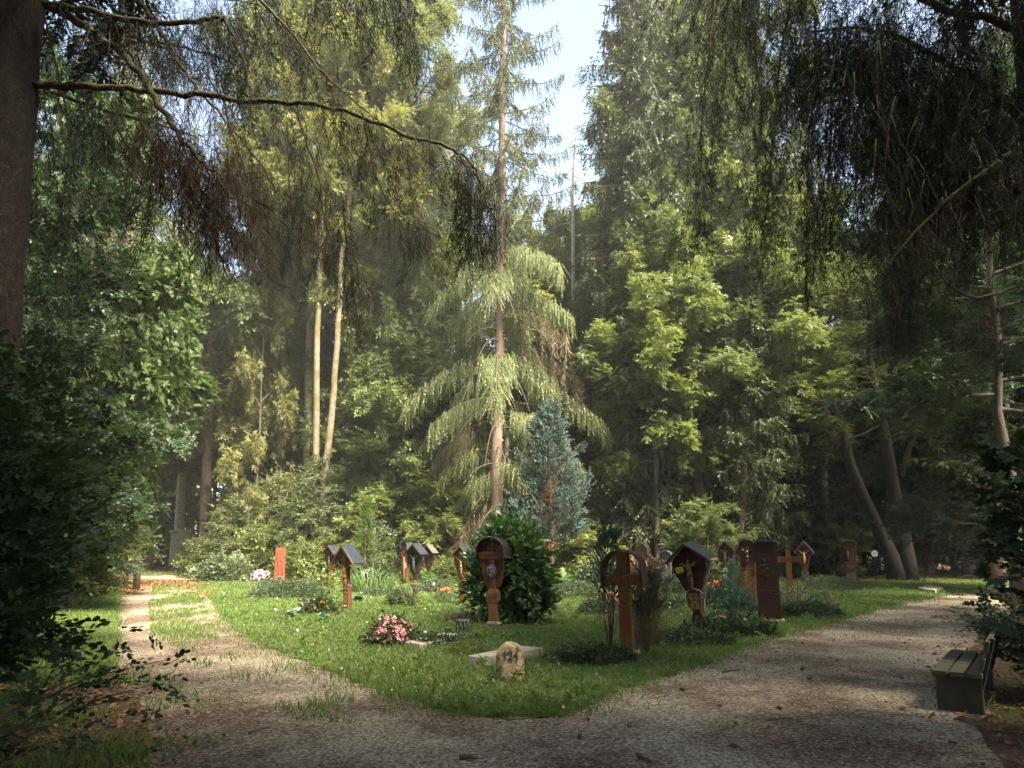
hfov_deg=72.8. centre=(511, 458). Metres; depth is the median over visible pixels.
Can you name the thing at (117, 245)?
spruce tree
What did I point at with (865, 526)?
broadleaf tree
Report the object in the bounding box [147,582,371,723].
path grass
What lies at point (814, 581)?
ground cover
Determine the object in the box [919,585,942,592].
grave slab
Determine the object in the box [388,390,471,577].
spruce tree
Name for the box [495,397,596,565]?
blue conifer
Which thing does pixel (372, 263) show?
ash tree
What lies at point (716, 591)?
juniper
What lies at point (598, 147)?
ash tree
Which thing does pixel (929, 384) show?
beech tree
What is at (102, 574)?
hazel bush
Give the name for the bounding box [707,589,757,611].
juniper
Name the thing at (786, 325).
beech tree
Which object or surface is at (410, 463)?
broadleaf tree
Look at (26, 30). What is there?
spruce
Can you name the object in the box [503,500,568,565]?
broadleaf bush
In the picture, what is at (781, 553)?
spruce tree
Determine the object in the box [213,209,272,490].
spruce tree
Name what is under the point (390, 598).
ground cover
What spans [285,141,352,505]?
spruce tree
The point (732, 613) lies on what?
ground cover
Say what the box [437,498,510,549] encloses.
broadleaf bush
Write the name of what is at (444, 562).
snowberry bush
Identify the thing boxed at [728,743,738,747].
spruce cone
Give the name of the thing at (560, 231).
broadleaf tree
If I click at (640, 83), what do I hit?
tree
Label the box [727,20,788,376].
spruce tree
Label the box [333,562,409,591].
daylily clump
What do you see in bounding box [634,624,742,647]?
ground cover
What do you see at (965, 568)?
gravestone
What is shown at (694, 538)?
ash sapling
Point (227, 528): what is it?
yew bush
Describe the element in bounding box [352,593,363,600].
hosta
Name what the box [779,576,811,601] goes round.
bare shrub
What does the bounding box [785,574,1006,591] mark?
fallen leaves
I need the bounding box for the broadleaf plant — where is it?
[297,558,342,592]
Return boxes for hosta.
[286,607,300,616]
[317,612,329,619]
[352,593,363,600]
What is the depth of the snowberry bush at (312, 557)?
33.04 m
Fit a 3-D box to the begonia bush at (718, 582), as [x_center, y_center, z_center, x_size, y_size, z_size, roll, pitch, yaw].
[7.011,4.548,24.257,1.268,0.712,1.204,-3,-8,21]
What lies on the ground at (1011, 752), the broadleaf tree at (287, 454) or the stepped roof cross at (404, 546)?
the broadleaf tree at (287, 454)
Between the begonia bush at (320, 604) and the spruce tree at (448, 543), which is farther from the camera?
the spruce tree at (448, 543)
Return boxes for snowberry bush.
[171,529,218,575]
[186,548,259,581]
[213,516,300,576]
[267,533,342,580]
[354,541,411,580]
[418,553,476,582]
[554,534,598,579]
[570,546,616,583]
[629,553,660,584]
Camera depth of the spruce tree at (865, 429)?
46.33 m
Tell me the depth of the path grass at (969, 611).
14.18 m
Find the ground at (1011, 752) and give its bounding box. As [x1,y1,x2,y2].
[0,552,1023,767]
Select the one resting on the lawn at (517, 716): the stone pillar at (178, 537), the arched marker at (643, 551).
the arched marker at (643, 551)
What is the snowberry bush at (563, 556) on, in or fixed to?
on the ground at (1011, 752)
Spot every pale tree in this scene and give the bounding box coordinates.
[219,0,429,540]
[317,154,355,558]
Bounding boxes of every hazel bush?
[0,328,129,704]
[6,384,161,594]
[54,493,155,605]
[931,585,1023,689]
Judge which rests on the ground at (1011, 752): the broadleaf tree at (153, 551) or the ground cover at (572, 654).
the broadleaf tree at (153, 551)
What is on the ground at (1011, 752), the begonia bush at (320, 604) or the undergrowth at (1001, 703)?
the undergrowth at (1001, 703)
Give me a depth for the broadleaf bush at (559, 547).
33.11 m
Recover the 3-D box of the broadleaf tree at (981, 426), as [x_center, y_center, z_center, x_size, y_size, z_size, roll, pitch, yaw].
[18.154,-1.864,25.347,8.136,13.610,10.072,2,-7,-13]
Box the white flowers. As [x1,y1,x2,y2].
[248,568,272,581]
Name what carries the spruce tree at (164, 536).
on the ground at (1011, 752)
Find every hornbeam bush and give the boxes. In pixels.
[339,470,457,579]
[377,475,487,578]
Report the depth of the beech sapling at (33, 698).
4.11 m
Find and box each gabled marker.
[321,545,337,577]
[404,543,428,594]
[424,545,437,578]
[450,544,471,603]
[664,541,715,624]
[701,557,717,611]
[714,541,734,583]
[794,541,814,585]
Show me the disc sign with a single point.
(874, 553)
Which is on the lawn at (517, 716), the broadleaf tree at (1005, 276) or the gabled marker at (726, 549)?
the gabled marker at (726, 549)
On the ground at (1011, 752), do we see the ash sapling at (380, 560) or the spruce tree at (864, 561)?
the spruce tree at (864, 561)
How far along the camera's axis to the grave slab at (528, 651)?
10.22 m
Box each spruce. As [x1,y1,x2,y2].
[0,0,539,712]
[396,0,613,577]
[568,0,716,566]
[629,0,1023,393]
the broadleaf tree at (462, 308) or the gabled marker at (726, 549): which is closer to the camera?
the gabled marker at (726, 549)
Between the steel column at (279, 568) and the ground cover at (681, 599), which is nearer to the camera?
the ground cover at (681, 599)
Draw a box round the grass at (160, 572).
[130,566,185,575]
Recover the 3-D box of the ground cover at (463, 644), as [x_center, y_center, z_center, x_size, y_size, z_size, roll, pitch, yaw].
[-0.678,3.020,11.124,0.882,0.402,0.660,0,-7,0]
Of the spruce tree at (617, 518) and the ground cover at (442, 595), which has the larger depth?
the spruce tree at (617, 518)
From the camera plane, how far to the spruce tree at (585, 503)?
35.77 m
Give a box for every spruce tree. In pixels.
[38,2,113,236]
[58,0,205,585]
[83,0,150,550]
[132,475,173,566]
[143,453,196,565]
[147,198,187,569]
[157,216,207,546]
[158,122,207,560]
[193,477,242,545]
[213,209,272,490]
[237,97,298,491]
[248,277,258,485]
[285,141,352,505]
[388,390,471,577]
[438,158,471,485]
[438,447,490,577]
[454,241,483,395]
[546,118,595,336]
[554,439,615,576]
[582,125,617,518]
[603,501,635,567]
[653,439,725,576]
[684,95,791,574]
[702,126,814,563]
[720,425,801,577]
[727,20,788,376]
[747,412,839,578]
[776,127,852,573]
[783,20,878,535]
[790,430,870,576]
[823,421,891,575]
[846,194,888,570]
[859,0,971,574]
[882,452,974,574]
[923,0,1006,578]
[932,480,1007,572]
[941,0,1023,509]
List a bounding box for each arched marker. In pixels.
[473,536,512,623]
[630,542,650,588]
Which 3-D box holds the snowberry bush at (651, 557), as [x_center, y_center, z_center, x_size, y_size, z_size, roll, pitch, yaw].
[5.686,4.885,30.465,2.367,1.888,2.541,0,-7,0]
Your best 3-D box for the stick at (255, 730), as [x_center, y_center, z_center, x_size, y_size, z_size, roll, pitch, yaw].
[-2.375,2.546,6.531,0.019,0.024,0.251,-4,-8,28]
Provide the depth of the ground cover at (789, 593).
20.21 m
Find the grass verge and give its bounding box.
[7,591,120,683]
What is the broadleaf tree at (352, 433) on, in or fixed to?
on the ground at (1011, 752)
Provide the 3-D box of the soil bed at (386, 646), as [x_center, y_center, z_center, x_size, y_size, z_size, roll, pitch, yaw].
[-2.069,3.193,11.917,1.006,0.043,0.538,0,-7,0]
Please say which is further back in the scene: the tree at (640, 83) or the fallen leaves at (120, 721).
the tree at (640, 83)
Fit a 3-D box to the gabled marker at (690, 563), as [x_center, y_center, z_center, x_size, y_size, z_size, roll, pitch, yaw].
[3.684,2.629,13.992,0.904,1.899,0.576,-12,-8,33]
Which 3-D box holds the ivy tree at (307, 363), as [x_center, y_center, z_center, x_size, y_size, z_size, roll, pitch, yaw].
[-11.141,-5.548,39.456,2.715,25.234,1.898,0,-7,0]
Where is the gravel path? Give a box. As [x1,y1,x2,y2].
[110,575,1017,767]
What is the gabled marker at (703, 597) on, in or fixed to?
on the lawn at (517, 716)
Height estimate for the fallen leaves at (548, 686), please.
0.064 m
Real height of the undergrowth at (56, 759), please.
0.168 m
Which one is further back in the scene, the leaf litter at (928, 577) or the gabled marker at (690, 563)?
the leaf litter at (928, 577)
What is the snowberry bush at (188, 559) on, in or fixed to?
on the ground at (1011, 752)
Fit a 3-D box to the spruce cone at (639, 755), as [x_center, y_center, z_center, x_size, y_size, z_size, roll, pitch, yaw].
[1.047,2.436,5.688,0.049,0.050,0.106,-5,-1,-20]
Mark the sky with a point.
(578, 20)
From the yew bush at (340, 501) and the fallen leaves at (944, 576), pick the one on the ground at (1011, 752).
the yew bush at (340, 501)
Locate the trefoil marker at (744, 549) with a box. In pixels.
[734,537,754,603]
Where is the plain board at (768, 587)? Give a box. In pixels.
[752,540,784,621]
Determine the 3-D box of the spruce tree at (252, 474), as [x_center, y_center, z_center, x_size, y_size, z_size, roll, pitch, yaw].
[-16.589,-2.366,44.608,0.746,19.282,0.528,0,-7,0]
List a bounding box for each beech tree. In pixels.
[570,192,785,522]
[571,242,756,572]
[631,145,872,540]
[756,179,930,575]
[809,43,1023,605]
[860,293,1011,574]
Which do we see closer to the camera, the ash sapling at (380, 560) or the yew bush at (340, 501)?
the ash sapling at (380, 560)
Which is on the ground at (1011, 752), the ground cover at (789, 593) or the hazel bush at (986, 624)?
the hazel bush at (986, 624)
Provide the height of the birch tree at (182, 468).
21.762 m
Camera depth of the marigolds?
24.39 m
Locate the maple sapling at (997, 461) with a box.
[922,403,1023,637]
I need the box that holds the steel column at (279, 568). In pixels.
[274,546,285,580]
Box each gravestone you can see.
[961,563,970,575]
[969,565,977,575]
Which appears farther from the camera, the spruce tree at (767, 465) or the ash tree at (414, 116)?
the ash tree at (414, 116)
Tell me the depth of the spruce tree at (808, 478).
41.16 m
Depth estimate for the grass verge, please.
13.49 m
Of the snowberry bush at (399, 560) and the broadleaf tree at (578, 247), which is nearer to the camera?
the snowberry bush at (399, 560)
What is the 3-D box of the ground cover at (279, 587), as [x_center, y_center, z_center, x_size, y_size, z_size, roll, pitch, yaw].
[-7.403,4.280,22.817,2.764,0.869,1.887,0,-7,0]
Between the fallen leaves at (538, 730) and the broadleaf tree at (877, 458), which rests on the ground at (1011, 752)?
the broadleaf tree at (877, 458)
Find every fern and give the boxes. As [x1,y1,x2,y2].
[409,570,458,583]
[554,567,575,582]
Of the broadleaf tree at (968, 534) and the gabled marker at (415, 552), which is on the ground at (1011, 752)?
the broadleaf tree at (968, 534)
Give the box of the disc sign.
[871,550,877,579]
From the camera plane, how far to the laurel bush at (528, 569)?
15.32 m
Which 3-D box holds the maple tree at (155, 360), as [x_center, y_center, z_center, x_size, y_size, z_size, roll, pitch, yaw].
[-12.607,-3.968,19.905,7.260,16.482,6.188,3,-8,-26]
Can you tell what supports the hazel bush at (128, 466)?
on the grass verge
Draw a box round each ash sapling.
[355,516,399,583]
[655,494,737,582]
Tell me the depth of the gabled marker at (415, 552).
23.04 m
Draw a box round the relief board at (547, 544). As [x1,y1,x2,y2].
[543,540,550,564]
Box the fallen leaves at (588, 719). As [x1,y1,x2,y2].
[204,590,974,727]
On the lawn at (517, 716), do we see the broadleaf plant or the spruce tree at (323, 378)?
the broadleaf plant
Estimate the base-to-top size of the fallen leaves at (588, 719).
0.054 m
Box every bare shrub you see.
[397,582,422,605]
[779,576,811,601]
[817,579,847,609]
[909,566,927,584]
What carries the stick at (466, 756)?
on the gravel path
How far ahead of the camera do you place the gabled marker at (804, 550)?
28.79 m
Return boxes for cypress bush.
[582,518,631,646]
[614,559,678,651]
[661,572,680,595]
[671,577,686,595]
[720,558,741,592]
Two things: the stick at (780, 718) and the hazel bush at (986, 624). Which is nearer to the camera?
the stick at (780, 718)
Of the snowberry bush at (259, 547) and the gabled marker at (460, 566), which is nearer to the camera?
the gabled marker at (460, 566)
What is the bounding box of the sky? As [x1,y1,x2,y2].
[36,0,1010,535]
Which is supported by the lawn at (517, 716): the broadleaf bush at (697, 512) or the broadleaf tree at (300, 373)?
the broadleaf bush at (697, 512)
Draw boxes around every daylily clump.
[310,569,363,590]
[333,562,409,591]
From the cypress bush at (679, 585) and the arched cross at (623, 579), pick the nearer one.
the arched cross at (623, 579)
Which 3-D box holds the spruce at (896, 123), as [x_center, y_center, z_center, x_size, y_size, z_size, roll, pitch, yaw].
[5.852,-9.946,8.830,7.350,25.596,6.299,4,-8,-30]
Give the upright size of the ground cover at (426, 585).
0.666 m
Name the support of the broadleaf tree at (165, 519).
on the ground at (1011, 752)
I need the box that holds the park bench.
[932,626,1001,714]
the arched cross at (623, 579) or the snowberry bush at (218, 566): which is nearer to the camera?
the arched cross at (623, 579)
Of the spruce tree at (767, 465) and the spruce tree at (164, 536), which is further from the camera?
the spruce tree at (164, 536)
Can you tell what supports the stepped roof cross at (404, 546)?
on the lawn at (517, 716)
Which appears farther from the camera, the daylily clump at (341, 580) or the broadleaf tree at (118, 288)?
the daylily clump at (341, 580)
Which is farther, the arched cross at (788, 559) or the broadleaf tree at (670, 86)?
the broadleaf tree at (670, 86)
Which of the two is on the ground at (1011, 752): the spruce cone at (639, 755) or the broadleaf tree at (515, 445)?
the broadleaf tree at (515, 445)
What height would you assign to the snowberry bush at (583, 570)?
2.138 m
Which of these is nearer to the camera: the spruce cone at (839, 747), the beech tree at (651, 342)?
the spruce cone at (839, 747)
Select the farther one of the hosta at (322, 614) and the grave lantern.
the hosta at (322, 614)
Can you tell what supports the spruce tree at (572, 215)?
on the ground at (1011, 752)
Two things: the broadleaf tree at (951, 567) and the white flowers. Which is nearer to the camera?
the white flowers
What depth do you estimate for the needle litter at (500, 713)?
7.63 m
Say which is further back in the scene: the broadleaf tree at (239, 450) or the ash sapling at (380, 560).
the broadleaf tree at (239, 450)
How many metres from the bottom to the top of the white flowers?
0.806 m
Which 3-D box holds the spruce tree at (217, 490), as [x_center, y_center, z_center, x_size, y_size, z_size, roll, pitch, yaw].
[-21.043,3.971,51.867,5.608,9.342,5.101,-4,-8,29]
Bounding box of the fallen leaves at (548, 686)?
[216,582,971,704]
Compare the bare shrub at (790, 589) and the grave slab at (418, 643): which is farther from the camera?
the bare shrub at (790, 589)
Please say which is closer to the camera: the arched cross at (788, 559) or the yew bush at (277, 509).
the arched cross at (788, 559)
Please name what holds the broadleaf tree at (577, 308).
on the ground at (1011, 752)
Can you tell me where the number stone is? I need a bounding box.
[496,641,524,680]
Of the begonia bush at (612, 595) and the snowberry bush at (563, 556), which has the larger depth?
the snowberry bush at (563, 556)
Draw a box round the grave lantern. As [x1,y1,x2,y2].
[456,619,468,632]
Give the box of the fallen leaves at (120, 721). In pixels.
[0,665,276,767]
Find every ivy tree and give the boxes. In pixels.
[168,140,248,574]
[292,152,337,570]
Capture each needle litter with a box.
[137,596,978,767]
[215,592,972,728]
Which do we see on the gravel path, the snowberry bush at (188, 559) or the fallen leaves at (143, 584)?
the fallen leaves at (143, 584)
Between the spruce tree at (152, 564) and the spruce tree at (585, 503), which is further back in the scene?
the spruce tree at (152, 564)
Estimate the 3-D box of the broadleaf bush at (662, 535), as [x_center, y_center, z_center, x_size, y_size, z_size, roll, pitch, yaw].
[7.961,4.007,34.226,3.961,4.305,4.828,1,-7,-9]
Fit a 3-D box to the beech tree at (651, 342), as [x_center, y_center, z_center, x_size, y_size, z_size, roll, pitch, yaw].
[6.969,-2.428,33.292,7.613,16.663,9.106,4,-8,-31]
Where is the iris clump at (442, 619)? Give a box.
[430,611,456,621]
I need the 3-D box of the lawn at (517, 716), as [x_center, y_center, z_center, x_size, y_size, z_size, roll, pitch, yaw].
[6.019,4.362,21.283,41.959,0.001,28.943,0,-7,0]
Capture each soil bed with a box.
[284,611,367,614]
[365,643,403,647]
[485,623,539,627]
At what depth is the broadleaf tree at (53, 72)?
34.35 m
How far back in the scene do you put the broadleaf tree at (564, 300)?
39.67 m
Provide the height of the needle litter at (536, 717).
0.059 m
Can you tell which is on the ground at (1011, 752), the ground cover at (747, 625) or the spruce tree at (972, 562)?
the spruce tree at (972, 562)
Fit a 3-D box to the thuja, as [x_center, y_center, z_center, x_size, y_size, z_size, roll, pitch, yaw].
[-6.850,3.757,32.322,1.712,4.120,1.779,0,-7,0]
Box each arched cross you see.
[599,549,650,654]
[777,546,801,589]
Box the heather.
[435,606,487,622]
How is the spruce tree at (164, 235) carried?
on the ground at (1011, 752)
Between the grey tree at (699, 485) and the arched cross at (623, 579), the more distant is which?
the grey tree at (699, 485)
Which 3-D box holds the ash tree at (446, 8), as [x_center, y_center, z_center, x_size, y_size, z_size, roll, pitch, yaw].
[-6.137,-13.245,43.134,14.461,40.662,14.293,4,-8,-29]
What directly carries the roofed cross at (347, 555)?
on the lawn at (517, 716)
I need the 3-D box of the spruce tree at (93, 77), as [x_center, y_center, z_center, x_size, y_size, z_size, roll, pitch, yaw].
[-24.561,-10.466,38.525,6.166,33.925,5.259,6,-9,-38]
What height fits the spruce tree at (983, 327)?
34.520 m
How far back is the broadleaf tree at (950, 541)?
36.59 m
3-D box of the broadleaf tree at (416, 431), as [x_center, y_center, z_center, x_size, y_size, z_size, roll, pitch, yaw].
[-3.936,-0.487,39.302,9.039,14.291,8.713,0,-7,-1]
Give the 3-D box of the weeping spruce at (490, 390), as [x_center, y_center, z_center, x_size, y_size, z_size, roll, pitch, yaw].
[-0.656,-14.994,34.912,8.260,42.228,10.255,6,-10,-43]
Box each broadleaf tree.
[16,80,196,579]
[24,248,204,593]
[34,23,115,258]
[45,147,179,244]
[156,351,235,547]
[188,340,303,485]
[199,118,336,486]
[210,281,303,554]
[213,311,227,504]
[214,266,333,525]
[223,367,333,514]
[294,336,426,541]
[298,292,413,568]
[319,311,504,579]
[357,218,451,519]
[368,326,517,532]
[414,296,470,395]
[454,321,595,541]
[487,233,583,541]
[503,200,602,436]
[516,334,653,553]
[535,268,624,562]
[543,200,599,388]
[552,201,607,462]
[584,0,810,571]
[590,0,834,558]
[674,353,814,553]
[732,321,884,574]
[810,352,990,574]
[816,223,865,480]
[843,349,954,549]
[869,238,1023,553]
[879,313,1023,575]
[895,185,960,570]
[912,453,1008,574]
[941,29,1022,399]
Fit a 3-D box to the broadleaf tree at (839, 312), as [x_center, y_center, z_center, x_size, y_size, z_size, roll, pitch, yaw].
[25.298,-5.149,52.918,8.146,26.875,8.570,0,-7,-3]
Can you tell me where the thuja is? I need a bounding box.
[350,496,378,577]
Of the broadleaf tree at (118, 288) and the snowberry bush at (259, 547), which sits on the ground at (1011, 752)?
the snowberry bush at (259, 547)
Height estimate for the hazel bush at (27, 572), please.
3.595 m
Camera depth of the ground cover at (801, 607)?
16.53 m
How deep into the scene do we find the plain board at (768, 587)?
15.79 m
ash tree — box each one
[189,0,414,529]
[218,0,455,514]
[268,16,458,425]
[299,0,516,571]
[343,75,489,395]
[571,0,790,501]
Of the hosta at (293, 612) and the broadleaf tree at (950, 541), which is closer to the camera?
the hosta at (293, 612)
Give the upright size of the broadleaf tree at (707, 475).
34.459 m
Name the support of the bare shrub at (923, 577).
on the lawn at (517, 716)
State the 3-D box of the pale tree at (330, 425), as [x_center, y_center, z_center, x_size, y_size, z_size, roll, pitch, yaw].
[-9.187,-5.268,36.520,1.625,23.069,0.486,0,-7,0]
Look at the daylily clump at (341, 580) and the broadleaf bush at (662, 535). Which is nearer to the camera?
the daylily clump at (341, 580)
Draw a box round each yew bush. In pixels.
[176,504,245,574]
[178,490,289,579]
[204,466,310,576]
[248,457,368,580]
[294,482,396,576]
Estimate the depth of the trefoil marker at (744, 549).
20.12 m
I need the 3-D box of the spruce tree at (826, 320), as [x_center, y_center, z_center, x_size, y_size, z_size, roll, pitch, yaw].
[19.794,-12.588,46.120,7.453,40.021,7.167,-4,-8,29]
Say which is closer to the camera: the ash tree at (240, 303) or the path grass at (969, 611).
the path grass at (969, 611)
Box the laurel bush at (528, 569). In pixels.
[453,507,564,623]
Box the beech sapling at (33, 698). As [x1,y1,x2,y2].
[0,623,195,767]
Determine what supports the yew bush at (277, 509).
on the ground at (1011, 752)
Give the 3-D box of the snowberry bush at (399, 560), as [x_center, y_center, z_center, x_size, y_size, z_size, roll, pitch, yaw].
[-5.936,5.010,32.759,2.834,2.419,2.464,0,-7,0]
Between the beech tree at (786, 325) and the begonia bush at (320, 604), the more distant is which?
the beech tree at (786, 325)
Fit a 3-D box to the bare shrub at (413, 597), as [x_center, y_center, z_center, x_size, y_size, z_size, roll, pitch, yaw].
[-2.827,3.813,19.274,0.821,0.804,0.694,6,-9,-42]
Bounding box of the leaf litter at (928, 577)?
[836,575,982,591]
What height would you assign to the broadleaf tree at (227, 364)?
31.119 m
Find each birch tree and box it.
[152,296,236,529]
[434,208,590,470]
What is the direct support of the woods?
on the ground at (1011, 752)
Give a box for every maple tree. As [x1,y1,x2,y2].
[23,71,214,607]
[103,232,222,589]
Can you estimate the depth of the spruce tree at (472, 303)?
68.11 m
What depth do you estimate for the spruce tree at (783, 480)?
36.14 m
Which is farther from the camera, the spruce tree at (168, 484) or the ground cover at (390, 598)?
the spruce tree at (168, 484)
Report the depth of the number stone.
8.89 m
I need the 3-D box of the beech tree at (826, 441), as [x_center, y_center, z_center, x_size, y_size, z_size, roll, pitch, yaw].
[17.101,-4.352,37.852,11.739,21.662,10.985,2,-7,-14]
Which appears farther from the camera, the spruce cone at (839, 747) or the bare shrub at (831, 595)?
the bare shrub at (831, 595)
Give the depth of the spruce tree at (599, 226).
46.25 m
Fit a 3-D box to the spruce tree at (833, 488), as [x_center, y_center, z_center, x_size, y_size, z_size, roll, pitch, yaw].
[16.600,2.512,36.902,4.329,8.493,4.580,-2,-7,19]
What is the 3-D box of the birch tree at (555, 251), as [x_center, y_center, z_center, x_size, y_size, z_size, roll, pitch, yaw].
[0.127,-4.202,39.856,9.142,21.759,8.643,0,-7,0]
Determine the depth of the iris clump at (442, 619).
15.46 m
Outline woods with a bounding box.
[143,423,1006,563]
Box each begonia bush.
[297,591,343,613]
[357,609,426,646]
[606,589,617,603]
[705,579,725,591]
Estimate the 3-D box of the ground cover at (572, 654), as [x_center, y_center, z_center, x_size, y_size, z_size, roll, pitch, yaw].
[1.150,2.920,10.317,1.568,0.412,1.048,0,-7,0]
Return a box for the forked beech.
[732,214,1014,579]
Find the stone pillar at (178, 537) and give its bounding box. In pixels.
[168,530,194,569]
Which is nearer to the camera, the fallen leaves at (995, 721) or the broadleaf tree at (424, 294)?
the fallen leaves at (995, 721)
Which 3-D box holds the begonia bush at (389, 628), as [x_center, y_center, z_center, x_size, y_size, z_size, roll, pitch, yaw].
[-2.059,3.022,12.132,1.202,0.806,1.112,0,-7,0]
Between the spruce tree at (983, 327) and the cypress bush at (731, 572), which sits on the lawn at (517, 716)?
the cypress bush at (731, 572)
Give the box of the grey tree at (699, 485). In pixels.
[611,200,775,540]
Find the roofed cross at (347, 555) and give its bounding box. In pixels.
[330,544,364,607]
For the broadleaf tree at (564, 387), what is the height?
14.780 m
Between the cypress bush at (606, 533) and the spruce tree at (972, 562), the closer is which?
the cypress bush at (606, 533)
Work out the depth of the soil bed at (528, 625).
14.69 m
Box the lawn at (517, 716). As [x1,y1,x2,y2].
[199,581,1008,718]
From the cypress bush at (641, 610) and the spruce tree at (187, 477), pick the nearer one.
the cypress bush at (641, 610)
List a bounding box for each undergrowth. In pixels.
[0,656,304,767]
[974,618,1023,747]
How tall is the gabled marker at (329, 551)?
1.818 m
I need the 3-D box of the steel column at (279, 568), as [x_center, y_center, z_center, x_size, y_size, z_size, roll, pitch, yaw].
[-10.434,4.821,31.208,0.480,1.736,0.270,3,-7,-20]
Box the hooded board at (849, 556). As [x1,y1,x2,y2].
[840,540,856,580]
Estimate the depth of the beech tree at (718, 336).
32.50 m
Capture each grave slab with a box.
[405,632,466,649]
[468,646,542,665]
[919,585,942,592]
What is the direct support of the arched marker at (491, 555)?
on the soil bed at (528, 625)
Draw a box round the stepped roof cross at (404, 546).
[396,542,411,584]
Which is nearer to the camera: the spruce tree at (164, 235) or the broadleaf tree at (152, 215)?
the spruce tree at (164, 235)
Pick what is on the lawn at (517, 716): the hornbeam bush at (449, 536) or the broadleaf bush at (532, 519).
the hornbeam bush at (449, 536)
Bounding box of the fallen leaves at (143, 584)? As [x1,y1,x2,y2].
[107,579,241,595]
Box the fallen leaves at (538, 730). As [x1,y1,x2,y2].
[122,577,1004,756]
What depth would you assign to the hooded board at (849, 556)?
32.30 m
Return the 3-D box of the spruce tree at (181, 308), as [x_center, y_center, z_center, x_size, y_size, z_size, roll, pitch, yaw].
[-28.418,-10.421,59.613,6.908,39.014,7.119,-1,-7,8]
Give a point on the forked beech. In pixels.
(898, 561)
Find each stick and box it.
[248,726,269,733]
[459,754,478,759]
[769,717,794,720]
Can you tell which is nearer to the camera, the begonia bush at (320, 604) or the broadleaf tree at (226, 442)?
the begonia bush at (320, 604)
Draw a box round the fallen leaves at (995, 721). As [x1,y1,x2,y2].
[788,610,1023,767]
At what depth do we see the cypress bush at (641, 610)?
11.24 m
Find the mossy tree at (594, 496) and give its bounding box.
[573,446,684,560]
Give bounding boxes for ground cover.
[243,576,327,598]
[360,583,392,596]
[381,584,416,604]
[386,630,486,647]
[418,578,455,592]
[430,590,454,599]
[442,635,492,654]
[539,641,644,666]
[551,576,601,598]
[576,595,618,614]
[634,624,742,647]
[643,593,706,609]
[681,615,786,638]
[705,605,754,622]
[780,586,816,602]
[781,596,846,618]
[798,573,864,590]
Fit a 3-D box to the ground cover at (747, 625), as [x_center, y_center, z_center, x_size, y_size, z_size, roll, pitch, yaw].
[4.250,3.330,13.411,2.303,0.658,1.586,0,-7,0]
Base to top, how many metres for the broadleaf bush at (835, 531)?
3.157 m
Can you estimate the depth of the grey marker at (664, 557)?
26.53 m
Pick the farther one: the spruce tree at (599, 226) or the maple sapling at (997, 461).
the spruce tree at (599, 226)
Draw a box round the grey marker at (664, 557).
[658,550,672,588]
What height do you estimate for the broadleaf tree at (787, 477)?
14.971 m
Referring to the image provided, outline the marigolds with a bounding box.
[433,579,452,591]
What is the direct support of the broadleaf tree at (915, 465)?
on the ground at (1011, 752)
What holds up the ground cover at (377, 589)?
on the lawn at (517, 716)
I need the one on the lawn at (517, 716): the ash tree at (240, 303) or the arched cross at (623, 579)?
the arched cross at (623, 579)
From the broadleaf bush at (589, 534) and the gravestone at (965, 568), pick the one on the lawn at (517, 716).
the broadleaf bush at (589, 534)
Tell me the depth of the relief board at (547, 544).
26.80 m
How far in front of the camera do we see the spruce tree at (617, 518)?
38.01 m
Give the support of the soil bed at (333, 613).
on the lawn at (517, 716)
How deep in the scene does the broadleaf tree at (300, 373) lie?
41.51 m
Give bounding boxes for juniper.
[682,578,756,607]
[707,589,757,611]
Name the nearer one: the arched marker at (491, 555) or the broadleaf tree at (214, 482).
the arched marker at (491, 555)
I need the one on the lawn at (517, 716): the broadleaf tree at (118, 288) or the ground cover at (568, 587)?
the ground cover at (568, 587)
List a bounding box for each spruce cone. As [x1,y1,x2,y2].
[636,753,643,758]
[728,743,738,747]
[833,744,843,749]
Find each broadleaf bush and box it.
[314,510,388,579]
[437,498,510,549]
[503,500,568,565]
[542,514,598,577]
[560,517,633,575]
[643,503,716,573]
[657,494,764,583]
[805,519,872,578]
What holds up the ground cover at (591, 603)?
on the lawn at (517, 716)

